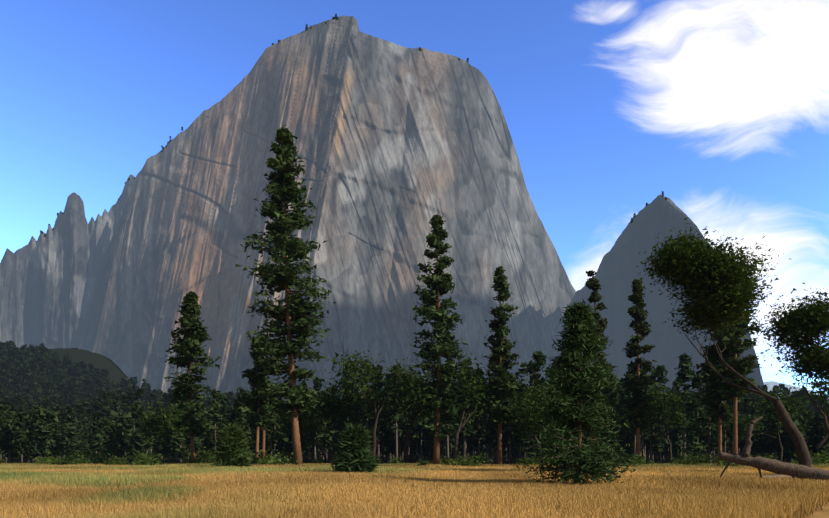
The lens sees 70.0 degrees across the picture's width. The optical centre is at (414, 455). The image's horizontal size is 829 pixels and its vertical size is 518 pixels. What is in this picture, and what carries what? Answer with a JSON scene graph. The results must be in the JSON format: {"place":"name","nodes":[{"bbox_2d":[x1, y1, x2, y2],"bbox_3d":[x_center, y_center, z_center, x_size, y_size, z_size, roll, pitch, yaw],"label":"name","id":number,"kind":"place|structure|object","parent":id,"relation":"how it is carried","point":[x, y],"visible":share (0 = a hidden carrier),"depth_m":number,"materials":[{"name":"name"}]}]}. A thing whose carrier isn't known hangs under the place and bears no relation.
{"place":"outdoors","nodes":[
{"label":"outdoors","id":0,"kind":"place"},
{"bbox_2d":[0,348,828,517],"bbox_3d":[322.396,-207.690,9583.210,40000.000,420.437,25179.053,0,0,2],"label":"ground","id":1,"kind":"structure","parent":0,"point":[97,360],"depth_m":1345.01,"materials":[{"name":"green plant"}]},
{"bbox_2d":[0,174,133,348],"bbox_3d":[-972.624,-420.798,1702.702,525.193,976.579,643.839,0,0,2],"label":"spires","id":2,"kind":"object","parent":1,"relation":"on","point":[47,283],"visible":0.27,"depth_m":1598.56,"materials":[{"name":"stone"}]},
{"bbox_2d":[0,340,252,457],"bbox_3d":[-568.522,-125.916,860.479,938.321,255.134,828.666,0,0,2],"label":"forested hillside","id":3,"kind":"structure","parent":1,"relation":"on","point":[38,384],"depth_m":972.03,"materials":[{"name":"green plant"}]},
{"bbox_2d":[128,401,199,461],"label":"oak","id":4,"kind":"object","parent":1,"relation":"on","point":[160,425],"visible":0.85,"depth_m":147.60,"materials":[{"name":"green plant"}]},
{"bbox_2d":[164,291,220,462],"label":"conifer tree","id":5,"kind":"object","parent":1,"relation":"on","point":[187,347],"visible":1,"depth_m":131.19,"materials":[{"name":"green plant"}]},
{"bbox_2d":[210,419,252,467],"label":"bush","id":6,"kind":"object","parent":1,"relation":"on","point":[233,448],"visible":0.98,"depth_m":88.70,"materials":[{"name":"green plant"}]},
{"bbox_2d":[237,335,270,461],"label":"twin pine","id":7,"kind":"object","parent":1,"relation":"on","point":[254,419],"visible":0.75,"depth_m":116.16,"materials":[{"name":"green plant"}]},
{"bbox_2d":[249,340,280,461],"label":"twin pine","id":8,"kind":"object","parent":1,"relation":"on","point":[272,418],"visible":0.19,"depth_m":118.99,"materials":[{"name":"green plant"}]},
{"bbox_2d":[235,125,335,464],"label":"giant pine","id":9,"kind":"object","parent":1,"relation":"on","point":[293,313],"visible":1,"depth_m":103.90,"materials":[{"name":"green plant"}]},
{"bbox_2d":[274,393,340,463],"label":"oak","id":10,"kind":"object","parent":1,"relation":"on","point":[307,420],"visible":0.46,"depth_m":144.64,"materials":[{"name":"green plant"}]},
{"bbox_2d":[78,15,575,403],"bbox_3d":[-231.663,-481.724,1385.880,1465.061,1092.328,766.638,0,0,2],"label":"rock","id":11,"kind":"object","parent":1,"relation":"on","point":[398,147],"visible":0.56,"depth_m":1309.00,"materials":[{"name":"stone"}]},
{"bbox_2d":[40,14,666,277],"bbox_3d":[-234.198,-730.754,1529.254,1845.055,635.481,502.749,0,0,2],"label":"trees","id":12,"kind":"object","parent":11,"relation":"on","point":[419,49],"visible":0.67,"depth_m":1433.41,"materials":[{"name":"green plant"}]},
{"bbox_2d":[302,371,393,429],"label":"oak","id":13,"kind":"object","parent":1,"relation":"on","point":[346,401],"visible":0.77,"depth_m":141.59,"materials":[{"name":"green plant"}]},
{"bbox_2d":[329,421,381,472],"bbox_3d":[-6.410,-0.018,63.023,6.114,7.501,6.110,0,0,2],"label":"bush","id":14,"kind":"object","parent":1,"relation":"on","point":[354,454],"visible":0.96,"depth_m":62.07,"materials":[{"name":"green plant"}]},
{"bbox_2d":[324,350,439,463],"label":"oak","id":15,"kind":"object","parent":1,"relation":"on","point":[353,366],"visible":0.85,"depth_m":127.23,"materials":[{"name":"green plant"}]},
{"bbox_2d":[0,350,828,463],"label":"forest belt","id":16,"kind":"object","parent":1,"relation":"on","point":[44,432],"visible":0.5,"depth_m":202.20,"materials":[{"name":"green plant"}]},
{"bbox_2d":[0,481,828,517],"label":"meadow grass","id":17,"kind":"structure","parent":1,"relation":"on","point":[240,500],"depth_m":23.72,"materials":[{"name":"yellow plant"}]},
{"bbox_2d":[0,466,828,490],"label":"meadow grass","id":18,"kind":"structure","parent":1,"relation":"on","point":[494,478],"depth_m":46.65,"materials":[{"name":"yellow plant"}]},
{"bbox_2d":[0,441,828,466],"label":"bushes","id":19,"kind":"object","parent":1,"relation":"on","point":[145,459],"visible":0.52,"depth_m":115.60,"materials":[{"name":"green plant"}]},
{"bbox_2d":[0,462,828,471],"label":"meadow grass","id":20,"kind":"structure","parent":1,"relation":"on","point":[650,467],"depth_m":92.49,"materials":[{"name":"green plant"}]},
{"bbox_2d":[0,351,828,453],"bbox_3d":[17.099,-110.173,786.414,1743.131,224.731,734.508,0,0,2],"label":"forest talus","id":21,"kind":"structure","parent":1,"relation":"on","point":[126,409],"depth_m":973.06,"materials":[{"name":"green plant"}]},
{"bbox_2d":[382,373,459,463],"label":"oak","id":22,"kind":"object","parent":1,"relation":"on","point":[425,400],"visible":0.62,"depth_m":130.42,"materials":[{"name":"green plant"}]},
{"bbox_2d":[408,215,471,463],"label":"tall pine","id":23,"kind":"object","parent":1,"relation":"on","point":[439,280],"visible":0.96,"depth_m":128.06,"materials":[{"name":"green plant"}]},
{"bbox_2d":[433,357,506,463],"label":"oak","id":24,"kind":"object","parent":1,"relation":"on","point":[475,395],"visible":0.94,"depth_m":127.23,"materials":[{"name":"green plant"}]},
{"bbox_2d":[483,266,520,463],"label":"pine","id":25,"kind":"object","parent":1,"relation":"on","point":[505,385],"visible":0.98,"depth_m":126.62,"materials":[{"name":"green plant"}]},
{"bbox_2d":[491,386,552,462],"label":"oak","id":26,"kind":"object","parent":1,"relation":"on","point":[514,412],"visible":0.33,"depth_m":127.40,"materials":[{"name":"green plant"}]},
{"bbox_2d":[510,381,555,457],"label":"oak","id":27,"kind":"object","parent":1,"relation":"on","point":[531,437],"visible":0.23,"depth_m":161.59,"materials":[{"name":"green plant"}]},
{"bbox_2d":[502,371,577,441],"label":"oak","id":28,"kind":"object","parent":1,"relation":"on","point":[532,415],"visible":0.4,"depth_m":114.44,"materials":[{"name":"green plant"}]},
{"bbox_2d":[516,298,664,485],"bbox_3d":[11.666,-4.168,40.258,9.808,13.210,9.675,0,0,2],"label":"young pine","id":29,"kind":"object","parent":1,"relation":"on","point":[595,461],"visible":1,"depth_m":39.83,"materials":[{"name":"green plant"}]},
{"bbox_2d":[585,270,611,444],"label":"thin pine","id":30,"kind":"object","parent":1,"relation":"on","point":[593,284],"visible":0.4,"depth_m":136.72,"materials":[{"name":"green plant"}]},
{"bbox_2d":[622,279,657,458],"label":"thin pine","id":31,"kind":"object","parent":1,"relation":"on","point":[638,402],"visible":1,"depth_m":137.13,"materials":[{"name":"green plant"}]},
{"bbox_2d":[612,384,703,462],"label":"oak","id":32,"kind":"object","parent":1,"relation":"on","point":[657,405],"visible":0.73,"depth_m":147.93,"materials":[{"name":"green plant"}]},
{"bbox_2d":[553,194,763,391],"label":"mountain peak","id":33,"kind":"structure","parent":1,"relation":"on","point":[617,272],"depth_m":1321.46,"materials":[{"name":"stone"}]},
{"bbox_2d":[696,327,741,463],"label":"pine","id":34,"kind":"object","parent":1,"relation":"on","point":[719,413],"visible":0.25,"depth_m":128.26,"materials":[{"name":"green plant"}]},
{"bbox_2d":[636,217,811,467],"bbox_3d":[28.590,-10.150,59.276,15.099,25.369,12.683,0,0,2],"label":"oak","id":35,"kind":"object","parent":1,"relation":"on","point":[717,285],"visible":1,"depth_m":56.90,"materials":[{"name":"green plant"}]},
{"bbox_2d":[708,295,764,453],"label":"pine","id":36,"kind":"object","parent":1,"relation":"on","point":[735,345],"visible":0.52,"depth_m":122.89,"materials":[{"name":"green plant"}]},
{"bbox_2d":[695,387,810,453],"bbox_3d":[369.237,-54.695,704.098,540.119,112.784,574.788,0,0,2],"label":"oak","id":37,"kind":"object","parent":1,"relation":"on","point":[787,391],"visible":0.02,"depth_m":739.46,"materials":[{"name":"green plant"}]},
{"bbox_2d":[701,382,811,461],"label":"oak","id":38,"kind":"object","parent":1,"relation":"on","point":[742,427],"visible":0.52,"depth_m":142.42,"materials":[{"name":"green plant"}]},
{"bbox_2d":[714,451,828,480],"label":"fallen log","id":39,"kind":"object","parent":1,"relation":"on","point":[759,463],"visible":0.92,"depth_m":45.87,"materials":[{"name":"brown wood"}]},
{"bbox_2d":[742,417,762,456],"bbox_3d":[26.926,-1.381,47.174,1.682,3.473,0.688,0,0,2],"label":"fallen log limb","id":40,"kind":"object","parent":39,"relation":"on","point":[747,446],"visible":0.9,"depth_m":47.05,"materials":[{"name":"brown wood"}]},
{"bbox_2d":[749,283,828,435],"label":"oak","id":41,"kind":"object","parent":1,"relation":"on","point":[806,320],"visible":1,"depth_m":66.18,"materials":[{"name":"green plant"}]},
{"bbox_2d":[789,374,828,458],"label":"oak","id":42,"kind":"object","parent":1,"relation":"on","point":[826,436],"visible":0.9,"depth_m":123.80,"materials":[{"name":"green plant"}]},
{"bbox_2d":[0,0,828,390],"label":"sky","id":43,"kind":"structure","parent":0,"point":[719,107],"materials":[{"name":"blue"}]},
{"bbox_2d":[607,473,790,478],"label":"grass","id":44,"kind":"structure","parent":0,"point":[771,476],"depth_m":49.93,"materials":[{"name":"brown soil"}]},
{"bbox_2d":[763,381,828,398],"bbox_3d":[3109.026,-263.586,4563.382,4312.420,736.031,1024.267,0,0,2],"label":"hill","id":45,"kind":"structure","parent":0,"point":[771,384],"depth_m":4977.70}
]}

